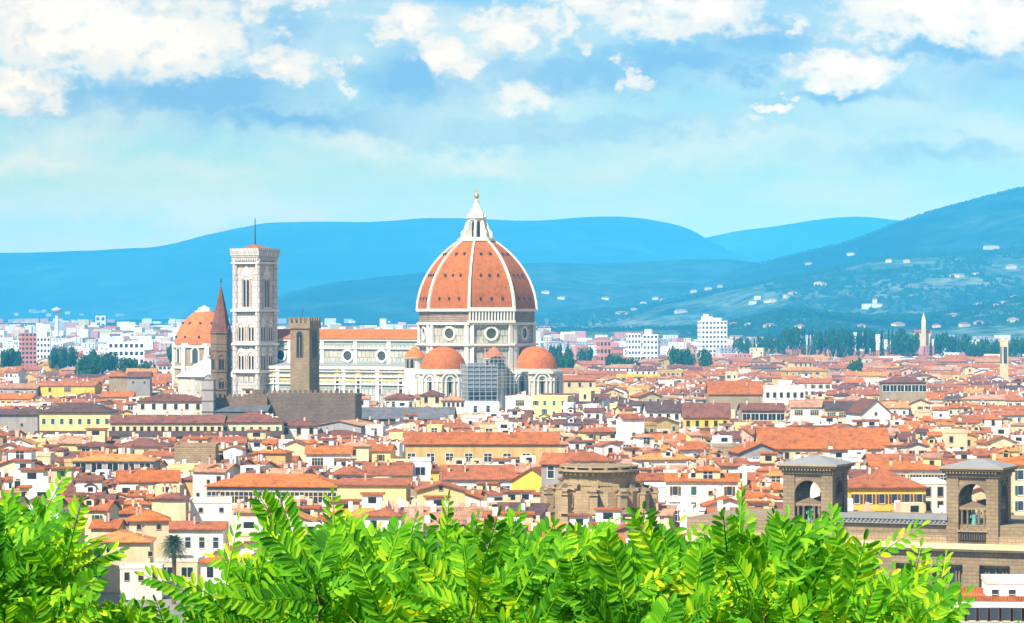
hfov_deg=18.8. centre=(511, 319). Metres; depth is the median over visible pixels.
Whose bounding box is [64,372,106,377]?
town house
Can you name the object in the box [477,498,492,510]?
town house
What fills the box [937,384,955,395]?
town house
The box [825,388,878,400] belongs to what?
town house
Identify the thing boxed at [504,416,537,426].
town house
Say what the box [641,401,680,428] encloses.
town house
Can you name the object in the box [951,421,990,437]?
town house
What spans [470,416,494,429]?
town house
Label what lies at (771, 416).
window
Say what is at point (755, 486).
town house
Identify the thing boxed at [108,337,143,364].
slab block
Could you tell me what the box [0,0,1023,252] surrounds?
sky
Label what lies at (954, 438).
town house
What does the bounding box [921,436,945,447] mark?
town house
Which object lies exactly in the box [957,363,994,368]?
town house
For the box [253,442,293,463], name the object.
town house
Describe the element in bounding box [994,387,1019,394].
town house
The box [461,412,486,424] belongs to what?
town house
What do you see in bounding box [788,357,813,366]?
town house
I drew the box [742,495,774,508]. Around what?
town house
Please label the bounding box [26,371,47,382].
town house
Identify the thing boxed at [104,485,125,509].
town house
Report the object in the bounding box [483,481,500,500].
town house
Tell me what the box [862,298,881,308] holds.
castle villa
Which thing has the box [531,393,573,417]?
town house
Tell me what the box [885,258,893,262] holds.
villa
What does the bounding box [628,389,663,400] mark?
town house
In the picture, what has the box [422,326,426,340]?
round window
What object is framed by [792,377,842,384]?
town house
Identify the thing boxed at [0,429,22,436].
town house
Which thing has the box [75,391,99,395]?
town house
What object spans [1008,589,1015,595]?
window
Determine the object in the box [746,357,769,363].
town house
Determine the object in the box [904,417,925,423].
town house
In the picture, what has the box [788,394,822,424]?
town house
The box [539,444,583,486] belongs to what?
town house
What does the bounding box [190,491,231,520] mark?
town house
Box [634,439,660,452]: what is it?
town house
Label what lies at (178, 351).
window
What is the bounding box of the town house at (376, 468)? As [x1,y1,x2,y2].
[361,457,412,477]
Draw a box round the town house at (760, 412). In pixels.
[737,396,785,421]
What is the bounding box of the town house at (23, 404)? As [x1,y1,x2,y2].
[12,401,42,405]
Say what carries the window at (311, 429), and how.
in the town house at (301, 427)
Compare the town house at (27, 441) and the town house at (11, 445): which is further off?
the town house at (27, 441)
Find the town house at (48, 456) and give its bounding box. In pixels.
[36,448,54,463]
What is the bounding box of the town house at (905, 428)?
[897,422,931,432]
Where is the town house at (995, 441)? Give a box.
[974,427,1018,447]
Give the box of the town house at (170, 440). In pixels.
[153,434,182,443]
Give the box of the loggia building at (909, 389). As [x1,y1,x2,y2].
[878,374,926,401]
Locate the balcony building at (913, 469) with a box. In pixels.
[877,451,945,480]
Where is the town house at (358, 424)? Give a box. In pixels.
[318,417,380,433]
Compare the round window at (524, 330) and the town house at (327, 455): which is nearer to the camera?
the town house at (327, 455)
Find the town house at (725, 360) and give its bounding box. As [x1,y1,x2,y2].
[716,358,731,364]
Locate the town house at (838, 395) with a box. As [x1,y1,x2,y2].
[832,388,849,398]
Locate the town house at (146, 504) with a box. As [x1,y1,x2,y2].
[124,489,151,509]
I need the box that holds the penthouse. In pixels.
[981,574,1023,595]
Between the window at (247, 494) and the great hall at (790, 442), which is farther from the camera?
the great hall at (790, 442)
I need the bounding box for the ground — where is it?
[88,582,196,622]
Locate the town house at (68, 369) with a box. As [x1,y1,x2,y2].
[58,366,74,370]
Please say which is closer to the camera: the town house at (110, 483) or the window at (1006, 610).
the window at (1006, 610)
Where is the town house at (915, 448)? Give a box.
[900,434,930,455]
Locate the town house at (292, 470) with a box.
[257,460,315,473]
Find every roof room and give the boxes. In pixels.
[7,446,36,461]
[32,439,46,446]
[46,447,68,455]
[55,458,62,466]
[75,475,105,491]
[122,401,136,412]
[126,490,146,499]
[222,445,246,459]
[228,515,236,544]
[261,439,279,449]
[309,439,327,444]
[362,396,370,406]
[365,425,385,436]
[389,432,404,439]
[427,424,443,431]
[480,425,497,431]
[541,413,550,419]
[549,428,563,439]
[552,413,569,419]
[563,402,575,411]
[568,438,583,448]
[579,390,594,400]
[593,441,620,455]
[614,406,634,419]
[618,440,631,446]
[632,434,654,447]
[644,482,665,501]
[672,504,694,521]
[685,431,702,441]
[694,465,721,478]
[750,421,774,426]
[762,471,782,483]
[915,409,930,418]
[915,428,928,439]
[922,452,943,465]
[925,432,942,441]
[929,419,946,425]
[932,406,948,417]
[934,422,955,428]
[984,416,1002,426]
[1002,446,1020,455]
[1010,422,1023,431]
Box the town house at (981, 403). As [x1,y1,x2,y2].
[969,400,992,404]
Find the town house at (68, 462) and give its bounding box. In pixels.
[64,454,88,466]
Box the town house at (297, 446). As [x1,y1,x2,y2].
[281,431,309,461]
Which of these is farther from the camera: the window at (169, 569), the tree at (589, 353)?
the tree at (589, 353)
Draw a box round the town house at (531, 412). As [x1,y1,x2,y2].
[506,406,534,417]
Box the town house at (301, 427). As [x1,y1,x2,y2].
[284,410,319,438]
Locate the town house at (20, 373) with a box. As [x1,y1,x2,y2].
[4,367,25,382]
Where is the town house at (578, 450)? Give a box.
[565,443,587,451]
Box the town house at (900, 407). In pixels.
[880,398,910,414]
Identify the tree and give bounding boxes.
[0,349,9,367]
[0,466,241,622]
[7,348,15,366]
[7,354,17,366]
[16,350,22,365]
[48,346,57,369]
[49,348,66,368]
[57,346,66,368]
[65,350,75,366]
[68,345,78,366]
[74,363,86,373]
[76,354,89,369]
[82,358,98,373]
[90,349,98,363]
[97,353,107,371]
[97,363,103,373]
[101,352,111,371]
[106,351,118,370]
[117,357,128,371]
[127,358,138,367]
[134,486,587,622]
[138,361,149,367]
[159,535,188,603]
[166,345,171,362]
[407,481,1019,622]
[548,344,556,356]
[554,353,563,367]
[556,343,561,355]
[562,351,574,367]
[564,344,572,356]
[576,348,585,360]
[584,346,593,360]
[605,353,616,365]
[613,355,626,363]
[624,357,633,363]
[630,357,640,365]
[667,346,676,364]
[674,348,688,364]
[684,348,696,364]
[697,348,705,365]
[704,349,712,366]
[735,337,743,352]
[743,337,752,352]
[756,335,763,347]
[762,335,769,355]
[767,335,775,353]
[774,335,782,353]
[777,339,786,354]
[780,327,791,354]
[787,326,795,354]
[793,327,803,355]
[812,332,824,354]
[815,331,824,354]
[824,330,835,355]
[827,328,836,356]
[835,330,841,357]
[839,328,850,356]
[840,328,844,357]
[846,359,855,368]
[847,328,857,355]
[850,357,862,371]
[855,328,863,355]
[861,328,870,353]
[866,331,875,355]
[890,332,898,354]
[896,332,901,354]
[900,334,912,355]
[910,336,914,356]
[912,331,919,355]
[933,334,942,354]
[938,332,943,355]
[942,331,952,355]
[948,336,955,352]
[955,336,966,352]
[961,334,971,350]
[965,342,976,356]
[972,339,982,356]
[977,337,987,356]
[984,337,990,353]
[987,339,998,353]
[1005,338,1011,355]
[1010,337,1019,355]
[1018,338,1023,355]
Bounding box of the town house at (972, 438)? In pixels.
[964,427,978,448]
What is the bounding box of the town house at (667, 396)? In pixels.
[629,392,678,400]
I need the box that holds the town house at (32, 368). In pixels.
[13,364,41,372]
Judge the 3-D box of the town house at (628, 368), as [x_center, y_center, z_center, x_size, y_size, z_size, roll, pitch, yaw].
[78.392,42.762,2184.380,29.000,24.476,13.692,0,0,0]
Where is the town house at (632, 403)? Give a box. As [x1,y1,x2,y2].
[618,398,642,406]
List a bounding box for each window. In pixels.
[15,451,23,458]
[64,387,70,391]
[75,463,85,471]
[91,463,102,472]
[92,514,101,519]
[107,463,118,472]
[123,463,134,469]
[124,572,129,580]
[127,405,132,409]
[136,524,141,529]
[138,572,143,580]
[139,463,150,467]
[148,551,152,556]
[156,524,161,529]
[164,566,171,577]
[176,348,180,362]
[181,567,193,577]
[185,537,190,548]
[191,348,199,362]
[198,507,202,512]
[198,537,204,548]
[206,491,224,496]
[211,354,215,369]
[212,537,218,548]
[218,354,224,369]
[218,377,224,388]
[219,507,223,512]
[225,491,243,502]
[227,354,230,368]
[227,377,230,388]
[231,347,232,362]
[236,318,245,342]
[236,346,245,370]
[240,264,251,308]
[244,491,261,501]
[246,318,254,342]
[246,346,254,370]
[261,318,267,342]
[261,347,266,370]
[262,265,271,308]
[267,317,274,342]
[267,346,273,365]
[281,491,299,502]
[284,427,288,434]
[296,331,302,356]
[296,427,300,434]
[300,491,317,502]
[309,427,313,434]
[311,458,323,464]
[313,331,316,356]
[318,492,336,502]
[377,454,383,461]
[407,453,415,458]
[415,467,425,475]
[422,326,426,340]
[426,453,434,461]
[442,326,455,341]
[445,453,453,461]
[464,453,472,461]
[473,405,476,412]
[484,325,499,341]
[484,453,491,461]
[485,428,492,431]
[503,453,510,460]
[515,400,523,405]
[520,326,527,341]
[547,465,554,478]
[578,404,582,410]
[643,438,649,444]
[670,486,680,495]
[675,510,680,521]
[690,486,696,495]
[703,471,712,478]
[704,420,708,426]
[724,486,734,495]
[742,413,750,420]
[751,413,758,420]
[759,413,767,420]
[768,413,775,420]
[771,476,780,483]
[776,413,784,420]
[794,410,802,415]
[810,410,818,415]
[827,412,835,415]
[839,412,845,417]
[851,493,862,503]
[864,493,874,503]
[876,493,887,503]
[882,385,889,391]
[889,493,899,503]
[890,385,897,391]
[897,385,904,391]
[897,563,914,574]
[902,493,912,501]
[905,385,910,391]
[909,474,922,479]
[911,385,917,391]
[914,493,924,502]
[918,385,926,391]
[922,474,934,477]
[926,486,930,496]
[926,501,930,510]
[929,460,934,464]
[934,474,945,480]
[937,486,943,496]
[937,501,943,507]
[938,564,961,585]
[954,606,968,621]
[964,606,979,621]
[975,607,990,621]
[984,565,1008,573]
[987,607,1002,621]
[991,589,999,595]
[998,607,1013,621]
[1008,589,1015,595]
[1010,607,1023,621]
[1015,469,1023,479]
[1015,485,1023,495]
[1015,500,1023,510]
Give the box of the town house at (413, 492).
[411,474,420,499]
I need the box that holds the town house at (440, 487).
[414,470,466,505]
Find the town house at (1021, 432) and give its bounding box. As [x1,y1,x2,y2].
[1014,429,1023,434]
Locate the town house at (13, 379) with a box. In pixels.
[0,376,18,382]
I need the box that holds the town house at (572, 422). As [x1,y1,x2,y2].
[554,414,596,430]
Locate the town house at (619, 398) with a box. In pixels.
[610,392,633,400]
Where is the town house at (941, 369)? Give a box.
[930,366,953,371]
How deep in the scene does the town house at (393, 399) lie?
1260.07 m
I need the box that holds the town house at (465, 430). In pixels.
[450,419,475,431]
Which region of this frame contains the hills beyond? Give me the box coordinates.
[706,217,898,262]
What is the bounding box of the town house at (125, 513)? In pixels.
[119,497,147,530]
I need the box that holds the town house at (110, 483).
[79,466,116,488]
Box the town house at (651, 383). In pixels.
[634,378,654,385]
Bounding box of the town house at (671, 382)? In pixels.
[658,378,677,385]
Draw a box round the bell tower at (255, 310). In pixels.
[230,220,279,395]
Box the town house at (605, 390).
[600,384,624,396]
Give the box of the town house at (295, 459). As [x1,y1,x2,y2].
[292,456,301,462]
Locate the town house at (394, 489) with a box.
[335,472,412,504]
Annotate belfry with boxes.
[201,374,215,414]
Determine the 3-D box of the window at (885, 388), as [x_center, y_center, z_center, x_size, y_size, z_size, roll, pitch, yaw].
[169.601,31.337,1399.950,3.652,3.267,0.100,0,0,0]
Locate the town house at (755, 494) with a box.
[738,480,782,500]
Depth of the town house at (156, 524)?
640.24 m
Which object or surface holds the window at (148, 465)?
in the gallery building at (111, 462)
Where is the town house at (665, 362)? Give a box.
[658,358,669,368]
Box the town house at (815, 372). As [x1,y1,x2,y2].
[780,365,826,377]
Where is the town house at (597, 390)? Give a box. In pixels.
[577,385,600,393]
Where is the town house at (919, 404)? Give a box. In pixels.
[909,397,932,415]
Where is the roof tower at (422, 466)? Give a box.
[410,457,430,480]
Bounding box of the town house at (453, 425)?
[441,417,471,430]
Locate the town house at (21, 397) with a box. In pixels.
[0,393,39,402]
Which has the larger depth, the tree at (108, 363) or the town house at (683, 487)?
the tree at (108, 363)
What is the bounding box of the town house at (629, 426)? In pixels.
[615,407,645,439]
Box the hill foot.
[553,302,1023,339]
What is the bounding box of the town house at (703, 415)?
[681,399,730,429]
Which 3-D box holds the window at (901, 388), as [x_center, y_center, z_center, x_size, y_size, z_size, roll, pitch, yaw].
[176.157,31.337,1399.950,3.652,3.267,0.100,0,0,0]
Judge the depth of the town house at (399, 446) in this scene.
933.77 m
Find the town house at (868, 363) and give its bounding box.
[862,360,888,365]
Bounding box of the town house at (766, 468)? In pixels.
[754,456,785,471]
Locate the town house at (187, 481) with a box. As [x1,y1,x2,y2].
[181,470,192,495]
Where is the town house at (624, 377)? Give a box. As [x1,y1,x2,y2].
[616,373,659,380]
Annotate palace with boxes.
[37,396,119,430]
[202,389,361,423]
[403,428,559,465]
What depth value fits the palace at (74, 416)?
1050.19 m
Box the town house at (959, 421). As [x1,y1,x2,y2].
[953,416,981,426]
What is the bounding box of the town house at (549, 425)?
[547,422,574,434]
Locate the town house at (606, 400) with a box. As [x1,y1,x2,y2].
[541,393,610,410]
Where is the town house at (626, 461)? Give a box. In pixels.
[610,452,631,463]
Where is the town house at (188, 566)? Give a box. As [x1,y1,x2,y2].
[156,555,204,584]
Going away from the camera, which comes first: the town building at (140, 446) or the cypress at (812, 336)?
the town building at (140, 446)
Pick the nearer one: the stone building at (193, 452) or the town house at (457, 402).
the stone building at (193, 452)
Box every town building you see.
[75,432,113,450]
[113,435,174,454]
[135,390,201,414]
[563,372,596,392]
[995,444,1023,514]
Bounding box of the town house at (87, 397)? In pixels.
[68,393,100,398]
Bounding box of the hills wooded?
[4,189,1023,323]
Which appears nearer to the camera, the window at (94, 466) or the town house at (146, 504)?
the town house at (146, 504)
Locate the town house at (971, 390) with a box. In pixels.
[963,386,986,393]
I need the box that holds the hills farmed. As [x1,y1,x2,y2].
[0,251,1023,328]
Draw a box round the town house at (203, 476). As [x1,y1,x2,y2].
[190,455,239,496]
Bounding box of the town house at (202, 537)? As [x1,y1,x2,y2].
[169,512,228,557]
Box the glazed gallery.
[204,461,337,502]
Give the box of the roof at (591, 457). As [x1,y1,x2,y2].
[568,445,616,463]
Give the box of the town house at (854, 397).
[842,390,861,400]
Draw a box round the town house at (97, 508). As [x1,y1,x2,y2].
[83,492,121,567]
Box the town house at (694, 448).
[667,441,711,456]
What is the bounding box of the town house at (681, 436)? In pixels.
[630,432,685,442]
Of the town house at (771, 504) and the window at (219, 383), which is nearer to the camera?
the town house at (771, 504)
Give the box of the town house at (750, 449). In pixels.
[726,434,784,459]
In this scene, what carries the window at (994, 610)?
in the town house at (984, 608)
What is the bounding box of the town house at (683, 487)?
[664,467,739,507]
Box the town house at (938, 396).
[926,392,947,401]
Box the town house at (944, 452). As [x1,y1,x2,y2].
[921,445,952,456]
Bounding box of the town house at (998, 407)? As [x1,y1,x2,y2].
[966,402,1023,410]
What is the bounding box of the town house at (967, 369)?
[963,365,975,374]
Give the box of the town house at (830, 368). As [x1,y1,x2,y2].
[825,362,848,373]
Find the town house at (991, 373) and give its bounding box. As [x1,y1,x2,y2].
[976,369,1016,376]
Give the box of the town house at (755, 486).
[749,474,781,495]
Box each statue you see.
[806,506,812,519]
[970,510,977,524]
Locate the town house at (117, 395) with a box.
[100,387,135,399]
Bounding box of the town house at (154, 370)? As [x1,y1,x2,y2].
[125,368,158,372]
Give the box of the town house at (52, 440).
[44,434,65,443]
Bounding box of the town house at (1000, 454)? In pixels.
[985,445,1023,458]
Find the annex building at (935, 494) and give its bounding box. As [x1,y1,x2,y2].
[911,470,945,512]
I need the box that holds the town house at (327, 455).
[304,440,352,469]
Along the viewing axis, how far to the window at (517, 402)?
1243.51 m
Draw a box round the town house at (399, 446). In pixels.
[376,439,402,458]
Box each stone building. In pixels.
[108,370,127,390]
[126,371,152,395]
[174,443,218,463]
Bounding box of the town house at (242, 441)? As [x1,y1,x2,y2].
[211,434,248,453]
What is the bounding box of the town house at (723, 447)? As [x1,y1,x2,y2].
[712,437,745,455]
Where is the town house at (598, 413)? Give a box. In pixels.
[583,402,605,423]
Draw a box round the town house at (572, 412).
[562,405,582,417]
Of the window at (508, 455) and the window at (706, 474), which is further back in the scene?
the window at (508, 455)
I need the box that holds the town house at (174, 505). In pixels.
[158,483,190,520]
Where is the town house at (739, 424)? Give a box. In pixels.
[734,418,785,430]
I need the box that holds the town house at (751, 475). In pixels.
[747,464,770,478]
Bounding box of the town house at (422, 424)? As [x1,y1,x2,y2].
[414,419,430,430]
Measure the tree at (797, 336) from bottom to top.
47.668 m
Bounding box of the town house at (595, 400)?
[574,397,603,412]
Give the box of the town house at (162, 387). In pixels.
[153,384,173,391]
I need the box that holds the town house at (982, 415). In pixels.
[952,409,994,416]
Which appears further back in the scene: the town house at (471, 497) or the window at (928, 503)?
the town house at (471, 497)
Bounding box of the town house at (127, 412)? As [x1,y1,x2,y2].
[117,407,136,414]
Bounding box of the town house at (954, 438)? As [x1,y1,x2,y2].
[931,424,967,450]
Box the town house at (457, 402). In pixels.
[440,393,465,413]
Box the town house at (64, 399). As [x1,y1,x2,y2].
[44,394,113,404]
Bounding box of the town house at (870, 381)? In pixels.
[864,376,889,384]
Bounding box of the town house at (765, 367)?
[748,363,776,370]
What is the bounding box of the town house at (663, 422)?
[645,410,679,430]
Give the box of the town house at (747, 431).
[740,422,767,442]
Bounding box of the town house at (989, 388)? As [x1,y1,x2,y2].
[955,385,997,393]
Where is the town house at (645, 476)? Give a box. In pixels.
[636,460,667,499]
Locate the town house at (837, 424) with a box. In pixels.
[829,417,855,426]
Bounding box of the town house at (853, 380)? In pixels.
[841,377,865,383]
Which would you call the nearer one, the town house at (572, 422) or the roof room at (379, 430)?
the roof room at (379, 430)
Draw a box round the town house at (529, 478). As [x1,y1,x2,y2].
[509,461,540,490]
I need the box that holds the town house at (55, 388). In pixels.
[39,380,102,397]
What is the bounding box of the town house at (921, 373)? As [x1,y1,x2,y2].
[905,370,931,376]
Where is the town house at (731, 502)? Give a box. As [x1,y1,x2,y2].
[700,485,740,507]
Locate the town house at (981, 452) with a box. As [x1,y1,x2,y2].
[966,444,1000,457]
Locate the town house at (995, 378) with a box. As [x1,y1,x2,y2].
[988,373,1002,381]
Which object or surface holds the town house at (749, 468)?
on the ground
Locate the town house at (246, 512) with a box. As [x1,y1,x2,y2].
[234,491,270,540]
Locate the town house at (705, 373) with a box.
[696,370,724,377]
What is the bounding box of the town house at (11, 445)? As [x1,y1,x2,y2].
[0,441,24,449]
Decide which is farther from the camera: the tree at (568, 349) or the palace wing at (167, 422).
the tree at (568, 349)
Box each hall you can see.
[705,381,763,411]
[754,427,890,460]
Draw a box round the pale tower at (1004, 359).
[1000,339,1007,380]
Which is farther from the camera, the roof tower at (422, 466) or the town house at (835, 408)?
the town house at (835, 408)
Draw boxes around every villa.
[541,290,549,293]
[674,309,686,313]
[749,300,755,304]
[754,295,760,299]
[769,298,776,302]
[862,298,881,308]
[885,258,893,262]
[891,322,904,325]
[932,323,940,327]
[958,322,969,326]
[983,245,990,249]
[989,245,998,249]
[1006,264,1016,268]
[1007,317,1018,322]
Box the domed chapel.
[172,305,232,388]
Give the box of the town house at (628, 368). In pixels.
[602,362,637,373]
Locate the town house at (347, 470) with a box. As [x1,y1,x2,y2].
[331,455,362,478]
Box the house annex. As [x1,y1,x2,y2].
[119,563,163,599]
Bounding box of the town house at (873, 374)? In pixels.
[857,371,891,377]
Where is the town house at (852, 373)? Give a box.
[844,368,859,376]
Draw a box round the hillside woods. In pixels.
[535,186,1023,338]
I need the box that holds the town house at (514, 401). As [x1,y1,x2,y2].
[505,391,530,410]
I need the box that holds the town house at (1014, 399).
[1004,393,1023,404]
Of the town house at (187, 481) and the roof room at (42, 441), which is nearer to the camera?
the town house at (187, 481)
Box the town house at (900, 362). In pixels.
[894,358,909,365]
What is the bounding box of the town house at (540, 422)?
[528,415,560,427]
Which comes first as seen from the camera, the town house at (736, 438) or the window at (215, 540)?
the window at (215, 540)
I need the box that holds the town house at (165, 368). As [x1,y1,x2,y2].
[157,362,171,372]
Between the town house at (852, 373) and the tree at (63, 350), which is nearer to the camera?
the town house at (852, 373)
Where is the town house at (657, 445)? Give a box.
[628,444,661,449]
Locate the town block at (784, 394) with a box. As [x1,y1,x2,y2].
[763,385,804,404]
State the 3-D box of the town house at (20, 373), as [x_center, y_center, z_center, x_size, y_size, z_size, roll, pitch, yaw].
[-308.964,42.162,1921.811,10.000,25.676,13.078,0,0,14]
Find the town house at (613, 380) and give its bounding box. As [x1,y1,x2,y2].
[603,377,624,383]
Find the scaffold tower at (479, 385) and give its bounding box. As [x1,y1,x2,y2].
[460,363,498,413]
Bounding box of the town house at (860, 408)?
[844,398,892,424]
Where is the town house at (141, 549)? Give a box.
[89,523,155,591]
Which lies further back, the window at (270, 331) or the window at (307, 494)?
the window at (270, 331)
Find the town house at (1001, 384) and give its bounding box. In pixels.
[967,380,1006,389]
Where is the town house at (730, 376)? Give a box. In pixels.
[725,370,737,380]
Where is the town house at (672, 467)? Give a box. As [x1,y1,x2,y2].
[656,458,698,472]
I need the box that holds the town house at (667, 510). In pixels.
[649,501,677,526]
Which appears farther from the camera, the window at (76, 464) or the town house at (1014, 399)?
the town house at (1014, 399)
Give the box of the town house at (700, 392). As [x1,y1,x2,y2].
[680,387,706,396]
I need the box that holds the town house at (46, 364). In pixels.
[43,361,58,371]
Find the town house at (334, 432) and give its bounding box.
[310,422,370,438]
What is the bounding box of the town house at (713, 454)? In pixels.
[694,447,728,463]
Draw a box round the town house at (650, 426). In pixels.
[644,419,656,433]
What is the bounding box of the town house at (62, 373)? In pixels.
[47,369,77,376]
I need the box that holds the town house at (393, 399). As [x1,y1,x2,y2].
[383,390,414,406]
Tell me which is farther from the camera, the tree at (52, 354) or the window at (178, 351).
the tree at (52, 354)
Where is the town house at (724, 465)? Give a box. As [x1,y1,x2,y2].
[712,455,749,472]
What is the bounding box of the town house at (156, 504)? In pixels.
[149,483,176,512]
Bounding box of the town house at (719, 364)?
[710,361,729,366]
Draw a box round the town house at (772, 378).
[755,372,781,384]
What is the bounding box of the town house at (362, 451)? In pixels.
[341,433,372,461]
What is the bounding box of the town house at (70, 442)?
[57,431,92,450]
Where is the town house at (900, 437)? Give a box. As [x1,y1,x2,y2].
[894,427,918,441]
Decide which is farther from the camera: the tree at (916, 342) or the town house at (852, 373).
the tree at (916, 342)
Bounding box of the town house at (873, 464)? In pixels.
[865,453,922,468]
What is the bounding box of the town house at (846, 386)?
[832,381,855,389]
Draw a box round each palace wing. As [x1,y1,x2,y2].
[108,408,227,430]
[224,409,285,434]
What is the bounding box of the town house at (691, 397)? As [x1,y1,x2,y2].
[683,391,706,402]
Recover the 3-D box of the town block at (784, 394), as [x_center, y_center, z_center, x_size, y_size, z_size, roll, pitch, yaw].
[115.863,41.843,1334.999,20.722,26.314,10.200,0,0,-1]
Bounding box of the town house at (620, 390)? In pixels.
[606,384,626,397]
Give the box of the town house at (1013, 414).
[968,406,1023,421]
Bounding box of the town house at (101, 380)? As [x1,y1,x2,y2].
[62,376,104,382]
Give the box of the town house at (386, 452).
[370,438,397,461]
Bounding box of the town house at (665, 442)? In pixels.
[657,432,680,444]
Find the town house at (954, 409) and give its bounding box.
[933,400,972,414]
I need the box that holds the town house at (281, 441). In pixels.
[248,438,300,448]
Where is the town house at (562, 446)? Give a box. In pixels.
[547,430,574,452]
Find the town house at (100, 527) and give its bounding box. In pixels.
[88,510,128,584]
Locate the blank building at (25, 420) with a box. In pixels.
[0,406,41,433]
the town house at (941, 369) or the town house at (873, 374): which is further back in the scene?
the town house at (941, 369)
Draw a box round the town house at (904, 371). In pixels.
[899,365,915,375]
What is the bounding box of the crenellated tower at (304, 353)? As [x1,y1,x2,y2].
[289,309,320,392]
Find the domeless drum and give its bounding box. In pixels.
[539,463,659,522]
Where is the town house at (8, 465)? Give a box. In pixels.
[0,458,48,474]
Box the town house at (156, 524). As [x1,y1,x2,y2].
[126,502,170,562]
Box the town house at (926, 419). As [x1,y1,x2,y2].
[923,410,952,423]
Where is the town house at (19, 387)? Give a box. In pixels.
[0,380,40,395]
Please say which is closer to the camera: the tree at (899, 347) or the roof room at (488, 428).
the roof room at (488, 428)
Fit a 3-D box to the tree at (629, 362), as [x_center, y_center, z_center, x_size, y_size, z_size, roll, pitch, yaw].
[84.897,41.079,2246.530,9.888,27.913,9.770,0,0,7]
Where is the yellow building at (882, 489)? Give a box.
[848,466,928,511]
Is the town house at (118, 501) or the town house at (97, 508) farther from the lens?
the town house at (118, 501)
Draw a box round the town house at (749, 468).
[738,466,759,471]
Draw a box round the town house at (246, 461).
[221,455,255,464]
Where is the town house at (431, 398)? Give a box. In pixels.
[419,389,445,406]
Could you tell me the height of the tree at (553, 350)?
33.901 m
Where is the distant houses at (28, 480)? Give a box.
[0,318,1023,600]
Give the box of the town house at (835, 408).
[822,398,856,423]
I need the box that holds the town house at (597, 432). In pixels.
[576,422,615,439]
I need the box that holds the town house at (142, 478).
[116,465,181,488]
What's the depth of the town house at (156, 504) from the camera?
706.91 m
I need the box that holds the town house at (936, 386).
[926,382,956,389]
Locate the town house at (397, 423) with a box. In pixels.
[384,416,411,430]
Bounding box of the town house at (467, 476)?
[439,460,514,489]
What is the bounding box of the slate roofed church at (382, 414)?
[362,407,456,423]
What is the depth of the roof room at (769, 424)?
1000.73 m
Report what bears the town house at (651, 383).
on the ground
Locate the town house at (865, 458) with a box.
[861,449,915,465]
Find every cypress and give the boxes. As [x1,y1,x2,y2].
[732,336,735,352]
[803,328,805,354]
[807,330,809,354]
[810,329,813,354]
[824,330,826,355]
[856,329,859,355]
[863,330,866,353]
[873,330,875,355]
[880,331,884,355]
[887,328,889,353]
[929,335,932,355]
[935,334,937,353]
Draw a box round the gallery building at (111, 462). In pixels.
[71,447,161,474]
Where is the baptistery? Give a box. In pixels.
[177,353,232,395]
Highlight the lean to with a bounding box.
[33,431,283,440]
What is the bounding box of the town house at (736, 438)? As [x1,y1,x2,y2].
[730,429,741,442]
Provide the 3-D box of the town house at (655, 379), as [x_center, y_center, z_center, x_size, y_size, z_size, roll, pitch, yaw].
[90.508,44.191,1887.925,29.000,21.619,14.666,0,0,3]
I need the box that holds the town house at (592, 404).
[583,402,600,413]
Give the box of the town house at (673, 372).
[657,369,687,376]
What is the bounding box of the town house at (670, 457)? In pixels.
[630,446,698,467]
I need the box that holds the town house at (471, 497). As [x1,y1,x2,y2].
[465,487,484,505]
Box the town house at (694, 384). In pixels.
[676,380,705,385]
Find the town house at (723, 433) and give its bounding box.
[715,426,740,435]
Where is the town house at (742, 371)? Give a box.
[710,367,750,373]
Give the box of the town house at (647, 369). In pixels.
[633,363,657,373]
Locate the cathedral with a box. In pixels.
[266,189,563,407]
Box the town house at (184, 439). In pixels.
[180,431,205,442]
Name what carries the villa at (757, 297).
on the hills farmed
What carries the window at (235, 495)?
in the glazed gallery
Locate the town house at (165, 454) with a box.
[142,447,173,459]
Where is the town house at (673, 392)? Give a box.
[656,386,682,397]
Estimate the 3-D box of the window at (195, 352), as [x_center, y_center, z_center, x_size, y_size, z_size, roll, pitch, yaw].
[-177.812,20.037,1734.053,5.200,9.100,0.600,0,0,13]
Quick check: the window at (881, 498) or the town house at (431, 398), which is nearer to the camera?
the window at (881, 498)
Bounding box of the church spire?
[210,280,231,395]
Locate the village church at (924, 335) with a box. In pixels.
[913,313,931,345]
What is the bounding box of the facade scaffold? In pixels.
[484,348,517,383]
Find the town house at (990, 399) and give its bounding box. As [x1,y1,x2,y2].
[959,390,1007,404]
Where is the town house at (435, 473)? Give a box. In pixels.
[431,461,439,481]
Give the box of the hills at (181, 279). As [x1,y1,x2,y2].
[0,217,758,320]
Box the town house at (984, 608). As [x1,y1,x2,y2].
[946,588,1023,622]
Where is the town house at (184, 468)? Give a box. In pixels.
[168,459,200,474]
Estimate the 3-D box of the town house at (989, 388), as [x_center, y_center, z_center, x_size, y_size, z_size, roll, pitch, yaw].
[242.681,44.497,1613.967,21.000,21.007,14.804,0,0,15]
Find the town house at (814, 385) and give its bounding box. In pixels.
[801,376,832,396]
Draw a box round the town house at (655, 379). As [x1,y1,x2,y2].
[643,376,683,382]
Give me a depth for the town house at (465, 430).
978.30 m
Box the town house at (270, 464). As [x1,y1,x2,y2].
[243,453,278,467]
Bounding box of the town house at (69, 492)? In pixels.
[63,474,108,499]
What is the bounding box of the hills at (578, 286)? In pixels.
[4,258,756,322]
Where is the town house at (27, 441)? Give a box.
[4,433,39,446]
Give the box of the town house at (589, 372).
[577,369,607,374]
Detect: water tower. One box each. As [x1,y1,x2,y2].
[52,307,61,334]
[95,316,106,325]
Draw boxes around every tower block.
[19,333,36,365]
[37,337,50,362]
[596,340,610,364]
[626,334,640,360]
[643,329,659,358]
[697,314,726,358]

